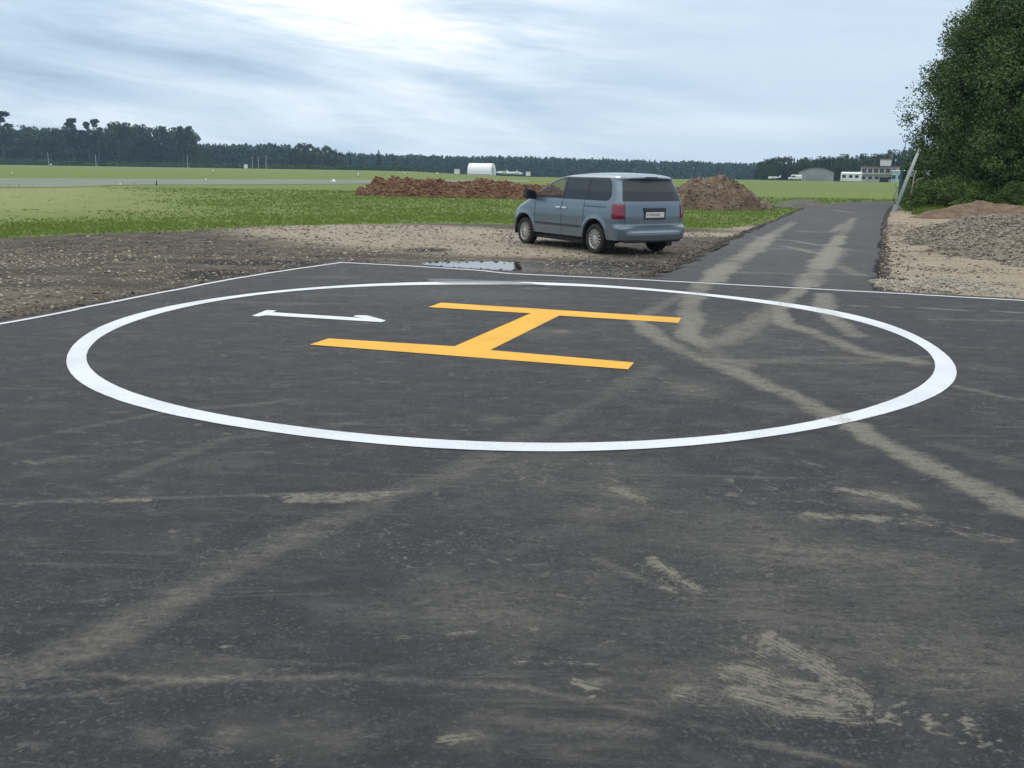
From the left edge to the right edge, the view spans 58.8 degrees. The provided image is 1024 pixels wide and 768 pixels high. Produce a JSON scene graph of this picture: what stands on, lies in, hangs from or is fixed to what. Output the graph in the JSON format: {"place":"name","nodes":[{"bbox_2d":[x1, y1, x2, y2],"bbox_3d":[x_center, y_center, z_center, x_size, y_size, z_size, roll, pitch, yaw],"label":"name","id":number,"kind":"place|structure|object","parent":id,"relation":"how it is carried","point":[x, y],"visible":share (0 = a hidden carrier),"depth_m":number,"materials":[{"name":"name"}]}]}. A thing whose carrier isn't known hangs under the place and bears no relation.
{"place":"outdoors","nodes":[
{"label":"outdoors","id":0,"kind":"place"},
{"bbox_2d":[0,0,998,167],"label":"sky","id":1,"kind":"structure","parent":0,"point":[715,81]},
{"bbox_2d":[0,165,1023,317],"bbox_3d":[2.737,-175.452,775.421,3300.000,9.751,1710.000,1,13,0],"label":"ground","id":2,"kind":"structure","parent":0,"point":[94,200],"depth_m":24.95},
{"bbox_2d":[0,111,16,159],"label":"pine tree","id":3,"kind":"object","parent":2,"relation":"on","point":[3,138],"visible":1,"depth_m":762.75,"materials":[{"name":"green plant"}]},
{"bbox_2d":[4,128,22,158],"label":"broadleaf tree","id":4,"kind":"object","parent":2,"relation":"on","point":[15,133],"visible":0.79,"depth_m":777.71,"materials":[{"name":"green plant"}]},
{"bbox_2d":[15,130,31,159],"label":"broadleaf tree","id":5,"kind":"object","parent":2,"relation":"on","point":[21,139],"visible":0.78,"depth_m":779.17,"materials":[{"name":"green plant"}]},
{"bbox_2d":[17,125,36,144],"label":"broadleaf tree","id":6,"kind":"object","parent":2,"relation":"on","point":[30,129],"visible":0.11,"depth_m":839.70,"materials":[{"name":"green plant"}]},
{"bbox_2d":[21,127,42,158],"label":"broadleaf tree","id":7,"kind":"object","parent":2,"relation":"on","point":[29,133],"visible":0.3,"depth_m":794.74,"materials":[{"name":"green plant"}]},
{"bbox_2d":[36,128,52,156],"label":"broadleaf tree","id":8,"kind":"object","parent":2,"relation":"on","point":[43,132],"visible":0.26,"depth_m":805.54,"materials":[{"name":"green plant"}]},
{"bbox_2d":[49,129,59,160],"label":"pine tree","id":9,"kind":"object","parent":2,"relation":"on","point":[52,139],"visible":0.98,"depth_m":778.87,"materials":[{"name":"green plant"}]},
{"bbox_2d":[58,126,72,160],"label":"broadleaf tree","id":10,"kind":"object","parent":2,"relation":"on","point":[64,131],"visible":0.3,"depth_m":801.92,"materials":[{"name":"green plant"}]},
{"bbox_2d":[63,118,84,159],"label":"pine tree","id":11,"kind":"object","parent":2,"relation":"on","point":[71,138],"visible":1,"depth_m":762.71,"materials":[{"name":"green plant"}]},
{"bbox_2d":[77,129,88,159],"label":"pine tree","id":12,"kind":"object","parent":2,"relation":"on","point":[80,144],"visible":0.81,"depth_m":777.01,"materials":[{"name":"green plant"}]},
{"bbox_2d":[81,121,96,161],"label":"pine tree","id":13,"kind":"object","parent":2,"relation":"on","point":[85,136],"visible":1,"depth_m":762.67,"materials":[{"name":"green plant"}]},
{"bbox_2d":[82,140,97,163],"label":"broadleaf tree","id":14,"kind":"object","parent":2,"relation":"on","point":[87,151],"visible":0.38,"depth_m":789.65,"materials":[{"name":"green plant"}]},
{"bbox_2d":[84,130,105,162],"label":"broadleaf tree","id":15,"kind":"object","parent":2,"relation":"on","point":[97,157],"visible":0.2,"depth_m":787.02,"materials":[{"name":"green plant"}]},
{"bbox_2d":[89,119,106,162],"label":"pine tree","id":16,"kind":"object","parent":2,"relation":"on","point":[97,136],"visible":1,"depth_m":763.80,"materials":[{"name":"green plant"}]},
{"bbox_2d":[102,127,117,161],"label":"broadleaf tree","id":17,"kind":"object","parent":2,"relation":"on","point":[108,140],"visible":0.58,"depth_m":780.65,"materials":[{"name":"green plant"}]},
{"bbox_2d":[106,121,119,145],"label":"broadleaf tree","id":18,"kind":"object","parent":2,"relation":"on","point":[111,124],"visible":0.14,"depth_m":798.33,"materials":[{"name":"green plant"}]},
{"bbox_2d":[112,124,124,162],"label":"spruce tree","id":19,"kind":"object","parent":2,"relation":"on","point":[114,153],"visible":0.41,"depth_m":773.12,"materials":[{"name":"green plant"}]},
{"bbox_2d":[110,122,136,161],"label":"broadleaf tree","id":20,"kind":"object","parent":2,"relation":"on","point":[123,129],"visible":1,"depth_m":763.64,"materials":[{"name":"green plant"}]},
{"bbox_2d":[127,126,146,162],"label":"broadleaf tree","id":21,"kind":"object","parent":2,"relation":"on","point":[138,152],"visible":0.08,"depth_m":803.49,"materials":[{"name":"green plant"}]},
{"bbox_2d":[133,124,150,157],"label":"broadleaf tree","id":22,"kind":"object","parent":2,"relation":"on","point":[137,126],"visible":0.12,"depth_m":813.00,"materials":[{"name":"green plant"}]},
{"bbox_2d":[136,127,148,161],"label":"pine tree","id":23,"kind":"object","parent":2,"relation":"on","point":[143,141],"visible":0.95,"depth_m":777.20,"materials":[{"name":"green plant"}]},
{"bbox_2d":[139,129,154,160],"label":"broadleaf tree","id":24,"kind":"object","parent":2,"relation":"on","point":[146,132],"visible":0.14,"depth_m":809.33,"materials":[{"name":"green plant"}]},
{"bbox_2d":[145,129,156,162],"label":"spruce tree","id":25,"kind":"object","parent":2,"relation":"on","point":[151,155],"visible":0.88,"depth_m":776.93,"materials":[{"name":"green plant"}]},
{"bbox_2d":[155,140,162,162],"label":"spruce tree","id":26,"kind":"object","parent":2,"relation":"on","point":[158,157],"visible":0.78,"depth_m":777.88,"materials":[{"name":"green plant"}]},
{"bbox_2d":[153,126,167,162],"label":"broadleaf tree","id":27,"kind":"object","parent":2,"relation":"on","point":[157,130],"visible":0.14,"depth_m":813.90,"materials":[{"name":"green plant"}]},
{"bbox_2d":[155,127,169,162],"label":"pine tree","id":28,"kind":"object","parent":2,"relation":"on","point":[162,139],"visible":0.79,"depth_m":786.74,"materials":[{"name":"green plant"}]},
{"bbox_2d":[155,127,176,161],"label":"broadleaf tree","id":29,"kind":"object","parent":2,"relation":"on","point":[167,144],"visible":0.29,"depth_m":802.46,"materials":[{"name":"green plant"}]},
{"bbox_2d":[167,132,175,162],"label":"spruce tree","id":30,"kind":"object","parent":2,"relation":"on","point":[171,156],"visible":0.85,"depth_m":778.99,"materials":[{"name":"green plant"}]},
{"bbox_2d":[168,127,189,162],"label":"broadleaf tree","id":31,"kind":"object","parent":2,"relation":"on","point":[177,134],"visible":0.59,"depth_m":786.80,"materials":[{"name":"green plant"}]},
{"bbox_2d":[176,126,188,162],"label":"pine tree","id":32,"kind":"object","parent":2,"relation":"on","point":[181,140],"visible":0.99,"depth_m":764.21,"materials":[{"name":"green plant"}]},
{"bbox_2d":[184,126,196,162],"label":"pine tree","id":33,"kind":"object","parent":2,"relation":"on","point":[187,147],"visible":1,"depth_m":762.89,"materials":[{"name":"green plant"}]},
{"bbox_2d":[186,133,201,162],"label":"broadleaf tree","id":34,"kind":"object","parent":2,"relation":"on","point":[197,137],"visible":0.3,"depth_m":799.16,"materials":[{"name":"green plant"}]},
{"bbox_2d":[189,145,201,162],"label":"broadleaf tree","id":35,"kind":"object","parent":2,"relation":"on","point":[196,153],"visible":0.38,"depth_m":775.93,"materials":[{"name":"green plant"}]},
{"bbox_2d":[194,146,205,163],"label":"broadleaf tree","id":36,"kind":"object","parent":2,"relation":"on","point":[200,150],"visible":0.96,"depth_m":756.77,"materials":[{"name":"green plant"}]},
{"bbox_2d":[0,158,448,172],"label":"scrub","id":37,"kind":"object","parent":2,"relation":"on","point":[26,161],"visible":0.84,"depth_m":713.78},
{"bbox_2d":[0,178,528,186],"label":"runway","id":38,"kind":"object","parent":2,"relation":"on","point":[45,182],"visible":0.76,"depth_m":99.69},
{"bbox_2d":[287,147,293,165],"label":"spruce tree","id":39,"kind":"object","parent":2,"relation":"on","point":[289,158],"visible":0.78,"depth_m":737.56,"materials":[{"name":"green plant"}]},
{"bbox_2d":[289,148,300,165],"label":"broadleaf tree","id":40,"kind":"object","parent":2,"relation":"on","point":[295,152],"visible":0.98,"depth_m":736.36,"materials":[{"name":"green plant"}]},
{"bbox_2d":[292,143,307,165],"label":"broadleaf tree","id":41,"kind":"object","parent":2,"relation":"on","point":[300,145],"visible":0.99,"depth_m":735.89,"materials":[{"name":"green plant"}]},
{"bbox_2d":[301,143,315,165],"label":"broadleaf tree","id":42,"kind":"object","parent":2,"relation":"on","point":[310,146],"visible":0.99,"depth_m":736.62,"materials":[{"name":"green plant"}]},
{"bbox_2d":[311,146,321,164],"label":"broadleaf tree","id":43,"kind":"object","parent":2,"relation":"on","point":[316,159],"visible":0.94,"depth_m":737.06,"materials":[{"name":"green plant"}]},
{"bbox_2d":[319,145,331,165],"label":"broadleaf tree","id":44,"kind":"object","parent":2,"relation":"on","point":[325,148],"visible":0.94,"depth_m":736.07,"materials":[{"name":"green plant"}]},
{"bbox_2d":[327,149,338,166],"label":"broadleaf tree","id":45,"kind":"object","parent":2,"relation":"on","point":[333,159],"visible":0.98,"depth_m":737.46,"materials":[{"name":"green plant"}]},
{"bbox_2d":[336,152,344,165],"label":"broadleaf tree","id":46,"kind":"object","parent":2,"relation":"on","point":[340,154],"visible":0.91,"depth_m":737.59,"materials":[{"name":"green plant"}]},
{"bbox_2d":[374,149,382,167],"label":"spruce tree","id":47,"kind":"object","parent":2,"relation":"on","point":[378,160],"visible":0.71,"depth_m":737.88,"materials":[{"name":"green plant"}]},
{"bbox_2d":[20,142,839,180],"bbox_3d":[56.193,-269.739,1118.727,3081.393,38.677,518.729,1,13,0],"label":"forest","id":48,"kind":"object","parent":2,"relation":"on","point":[264,154],"visible":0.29,"depth_m":1097.85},
{"bbox_2d":[0,185,896,238],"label":"grass","id":49,"kind":"structure","parent":2,"relation":"on","point":[12,229],"depth_m":36.32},
{"bbox_2d":[353,175,563,199],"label":"soil ridge","id":50,"kind":"structure","parent":2,"relation":"on","point":[394,186],"depth_m":59.94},
{"bbox_2d":[0,205,926,320],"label":"asphalt crumbs","id":51,"kind":"object","parent":2,"relation":"on","point":[690,259],"visible":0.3,"depth_m":17.00,"materials":[{"name":"asphalt"}]},
{"bbox_2d":[423,261,521,270],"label":"puddle","id":52,"kind":"object","parent":2,"relation":"on","point":[498,265],"visible":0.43,"depth_m":17.83,"materials":[{"name":"grey liquid"}]},
{"bbox_2d":[467,163,495,174],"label":"arched hangar","id":53,"kind":"structure","parent":2,"relation":"on","point":[481,168],"depth_m":308.32,"materials":[{"name":"white metal"}]},
{"bbox_2d":[0,224,1002,317],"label":"gravel","id":54,"kind":"structure","parent":2,"relation":"on","point":[56,257],"depth_m":19.07,"materials":[{"name":"gravel"}]},
{"bbox_2d":[0,261,1023,767],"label":"asphalt pad","id":55,"kind":"object","parent":2,"relation":"on","point":[350,515],"visible":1,"depth_m":4.60,"materials":[{"name":"asphalt"}]},
{"bbox_2d":[514,173,684,252],"bbox_3d":[1.938,-4.223,22.085,2.510,1.798,4.784,-7,16,-31],"label":"minivan","id":56,"kind":"object","parent":2,"relation":"on","point":[598,212],"visible":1,"depth_m":20.48,"materials":[{"name":"blue metal"}]},
{"bbox_2d":[675,174,776,210],"bbox_3d":[10.171,-9.880,47.273,7.560,2.034,4.872,1,13,0],"label":"soil heap","id":57,"kind":"object","parent":2,"relation":"on","point":[718,192],"visible":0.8,"depth_m":46.23,"materials":[{"name":"soil"}]},
{"bbox_2d":[757,167,762,179],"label":"broadleaf tree","id":58,"kind":"object","parent":2,"relation":"on","point":[759,172],"visible":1,"depth_m":539.20,"materials":[{"name":"green plant"}]},
{"bbox_2d":[758,159,768,179],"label":"broadleaf tree","id":59,"kind":"object","parent":2,"relation":"on","point":[760,163],"visible":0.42,"depth_m":594.11,"materials":[{"name":"green plant"}]},
{"bbox_2d":[761,161,768,178],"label":"broadleaf tree","id":60,"kind":"object","parent":2,"relation":"on","point":[765,174],"visible":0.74,"depth_m":551.28,"materials":[{"name":"green plant"}]},
{"bbox_2d":[764,158,773,179],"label":"broadleaf tree","id":61,"kind":"object","parent":2,"relation":"on","point":[769,162],"visible":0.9,"depth_m":541.79,"materials":[{"name":"green plant"}]},
{"bbox_2d":[770,159,780,179],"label":"broadleaf tree","id":62,"kind":"object","parent":2,"relation":"on","point":[776,164],"visible":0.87,"depth_m":536.39,"materials":[{"name":"green plant"}]},
{"bbox_2d":[774,157,784,179],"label":"broadleaf tree","id":63,"kind":"object","parent":2,"relation":"on","point":[779,158],"visible":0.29,"depth_m":564.78,"materials":[{"name":"green plant"}]},
{"bbox_2d":[777,160,781,179],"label":"spruce tree","id":64,"kind":"object","parent":2,"relation":"on","point":[779,171],"visible":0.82,"depth_m":551.47,"materials":[{"name":"green plant"}]},
{"bbox_2d":[782,163,786,179],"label":"spruce tree","id":65,"kind":"object","parent":2,"relation":"on","point":[784,173],"visible":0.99,"depth_m":550.12,"materials":[{"name":"green plant"}]},
{"bbox_2d":[781,156,793,179],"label":"broadleaf tree","id":66,"kind":"object","parent":2,"relation":"on","point":[785,158],"visible":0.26,"depth_m":590.38,"materials":[{"name":"green plant"}]},
{"bbox_2d":[785,161,793,180],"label":"broadleaf tree","id":67,"kind":"object","parent":2,"relation":"on","point":[788,168],"visible":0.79,"depth_m":550.05,"materials":[{"name":"green plant"}]},
{"bbox_2d":[791,161,798,179],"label":"broadleaf tree","id":68,"kind":"object","parent":2,"relation":"on","point":[795,167],"visible":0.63,"depth_m":538.62,"materials":[{"name":"green plant"}]},
{"bbox_2d":[788,175,801,180],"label":"white van","id":69,"kind":"object","parent":2,"relation":"on","point":[797,177],"visible":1,"depth_m":315.98,"materials":[{"name":"metal"}]},
{"bbox_2d":[797,161,804,174],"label":"broadleaf tree","id":70,"kind":"object","parent":2,"relation":"on","point":[801,166],"visible":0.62,"depth_m":539.88,"materials":[{"name":"green plant"}]},
{"bbox_2d":[774,199,828,207],"bbox_3d":[16.800,-10.412,52.897,6.031,0.699,3.677,-11,18,-42],"label":"soil heap","id":71,"kind":"object","parent":2,"relation":"on","point":[803,203],"visible":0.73,"depth_m":51.50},
{"bbox_2d":[804,161,811,169],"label":"broadleaf tree","id":72,"kind":"object","parent":2,"relation":"on","point":[807,165],"visible":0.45,"depth_m":536.50,"materials":[{"name":"green plant"}]},
{"bbox_2d":[798,168,833,180],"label":"grey hangar","id":73,"kind":"structure","parent":2,"relation":"on","point":[815,174],"depth_m":330.85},
{"bbox_2d":[806,174,825,180],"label":"door","id":74,"kind":"structure","parent":73,"relation":"in","point":[813,177],"depth_m":331.11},
{"bbox_2d":[813,156,826,167],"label":"broadleaf tree","id":75,"kind":"object","parent":2,"relation":"on","point":[819,159],"visible":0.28,"depth_m":569.52,"materials":[{"name":"green plant"}]},
{"bbox_2d":[821,157,827,168],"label":"broadleaf tree","id":76,"kind":"object","parent":2,"relation":"on","point":[825,159],"visible":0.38,"depth_m":568.11,"materials":[{"name":"green plant"}]},
{"bbox_2d":[830,159,841,179],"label":"broadleaf tree","id":77,"kind":"object","parent":2,"relation":"on","point":[836,163],"visible":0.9,"depth_m":547.07,"materials":[{"name":"green plant"}]},
{"bbox_2d":[836,159,846,178],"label":"broadleaf tree","id":78,"kind":"object","parent":2,"relation":"on","point":[842,164],"visible":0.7,"depth_m":549.07,"materials":[{"name":"green plant"}]},
{"bbox_2d":[834,154,850,171],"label":"broadleaf tree","id":79,"kind":"object","parent":2,"relation":"on","point":[843,157],"visible":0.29,"depth_m":562.33,"materials":[{"name":"green plant"}]},
{"bbox_2d":[843,158,851,171],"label":"broadleaf tree","id":80,"kind":"object","parent":2,"relation":"on","point":[847,161],"visible":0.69,"depth_m":540.96,"materials":[{"name":"green plant"}]},
{"bbox_2d":[840,172,861,181],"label":"white cabin","id":81,"kind":"object","parent":2,"relation":"on","point":[851,177],"visible":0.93,"depth_m":335.97,"materials":[{"name":"metal"}]},
{"bbox_2d":[852,155,863,171],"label":"broadleaf tree","id":82,"kind":"object","parent":2,"relation":"on","point":[856,159],"visible":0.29,"depth_m":569.52,"materials":[{"name":"green plant"}]},
{"bbox_2d":[855,158,863,171],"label":"broadleaf tree","id":83,"kind":"object","parent":2,"relation":"on","point":[857,165],"visible":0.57,"depth_m":547.88,"materials":[{"name":"green plant"}]},
{"bbox_2d":[857,153,867,169],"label":"broadleaf tree","id":84,"kind":"object","parent":2,"relation":"on","point":[864,157],"visible":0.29,"depth_m":567.97,"materials":[{"name":"green plant"}]},
{"bbox_2d":[862,157,874,165],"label":"broadleaf tree","id":85,"kind":"object","parent":2,"relation":"on","point":[869,160],"visible":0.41,"depth_m":540.55,"materials":[{"name":"green plant"}]},
{"bbox_2d":[859,153,900,181],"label":"tower building","id":86,"kind":"structure","parent":2,"relation":"on","point":[884,169],"depth_m":340.64,"materials":[{"name":"paint"}]},
{"bbox_2d":[879,177,888,181],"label":"door","id":87,"kind":"structure","parent":86,"relation":"in","point":[882,179],"depth_m":340.29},
{"bbox_2d":[884,153,895,165],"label":"broadleaf tree","id":88,"kind":"object","parent":2,"relation":"on","point":[886,155],"visible":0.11,"depth_m":564.61,"materials":[{"name":"green plant"}]},
{"bbox_2d":[887,149,900,164],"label":"broadleaf tree","id":89,"kind":"object","parent":2,"relation":"on","point":[891,152],"visible":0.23,"depth_m":591.31,"materials":[{"name":"green plant"}]},
{"bbox_2d":[897,170,907,205],"bbox_3d":[30.096,-15.030,69.601,0.092,2.350,45.223,7,14,23],"label":"fence","id":90,"kind":"object","parent":2,"relation":"on","point":[902,178],"visible":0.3,"depth_m":52.57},
{"bbox_2d":[896,153,910,169],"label":"broadleaf tree","id":91,"kind":"object","parent":2,"relation":"on","point":[901,161],"visible":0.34,"depth_m":539.59,"materials":[{"name":"green plant"}]},
{"bbox_2d":[891,148,918,211],"bbox_3d":[20.389,-10.461,47.042,1.403,3.441,0.291,-4,14,-19],"label":"leaning pole","id":92,"kind":"object","parent":2,"relation":"on","point":[895,207],"visible":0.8,"depth_m":47.02,"materials":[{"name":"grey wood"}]},
{"bbox_2d":[891,170,929,181],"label":"building","id":93,"kind":"structure","parent":2,"relation":"on","point":[895,176],"depth_m":336.98,"materials":[{"name":"white metal"}]},
{"bbox_2d":[893,170,928,205],"bbox_3d":[24.269,-11.703,54.776,2.150,2.531,2.206,1,13,0],"label":"bush","id":94,"kind":"object","parent":2,"relation":"on","point":[918,174],"visible":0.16,"depth_m":54.39,"materials":[{"name":"green plant"}]},
{"bbox_2d":[906,172,923,210],"bbox_3d":[21.464,-10.187,48.443,0.798,2.157,0.095,1,13,0],"label":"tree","id":95,"kind":"object","parent":2,"relation":"on","point":[913,182],"visible":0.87,"depth_m":48.31,"materials":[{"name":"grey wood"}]},
{"bbox_2d":[899,179,950,210],"bbox_3d":[22.075,-9.957,48.316,2.726,2.051,2.452,1,13,0],"label":"bush","id":96,"kind":"object","parent":2,"relation":"on","point":[911,200],"visible":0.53,"depth_m":48.10,"materials":[{"name":"green plant"}]},
{"bbox_2d":[904,205,960,214],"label":"weeds","id":97,"kind":"object","parent":2,"relation":"on","point":[918,211],"visible":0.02,"depth_m":43.89,"materials":[{"name":"green plant"}]},
{"bbox_2d":[867,275,1022,295],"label":"gravel ridge","id":98,"kind":"structure","parent":2,"relation":"on","point":[951,282],"depth_m":14.97,"materials":[{"name":"gravel"}]},
{"bbox_2d":[912,174,980,208],"bbox_3d":[22.596,-9.831,47.454,3.247,2.166,3.351,1,13,0],"label":"bush","id":99,"kind":"object","parent":2,"relation":"on","point":[953,194],"visible":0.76,"depth_m":46.87,"materials":[{"name":"green plant"}]},
{"bbox_2d":[879,222,1023,297],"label":"rubble","id":100,"kind":"object","parent":2,"relation":"on","point":[947,290],"visible":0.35,"depth_m":18.53,"materials":[{"name":"stone"}]},
{"bbox_2d":[893,0,1023,196],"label":"broadleaf tree","id":101,"kind":"object","parent":2,"relation":"on","point":[976,137],"visible":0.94,"depth_m":51.57,"materials":[{"name":"green plant"}]},
{"bbox_2d":[899,213,1023,266],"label":"gravel heap","id":102,"kind":"object","parent":2,"relation":"on","point":[999,237],"visible":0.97,"depth_m":22.22,"materials":[{"name":"gravel"}]},
{"bbox_2d":[908,200,1023,218],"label":"soil bank","id":103,"kind":"structure","parent":2,"relation":"on","point":[978,207],"depth_m":40.68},
{"bbox_2d":[947,179,996,202],"bbox_3d":[25.942,-10.756,52.036,3.556,1.978,3.506,1,13,0],"label":"bush","id":104,"kind":"object","parent":2,"relation":"on","point":[986,191],"visible":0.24,"depth_m":50.97,"materials":[{"name":"green plant"}]},
{"bbox_2d":[981,179,1023,205],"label":"bush","id":105,"kind":"object","parent":2,"relation":"on","point":[1016,190],"visible":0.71,"depth_m":48.82,"materials":[{"name":"green plant"}]},
{"bbox_2d":[655,201,895,289],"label":"road","id":106,"kind":"structure","parent":0,"point":[831,245],"depth_m":20.91,"materials":[{"name":"asphalt"}]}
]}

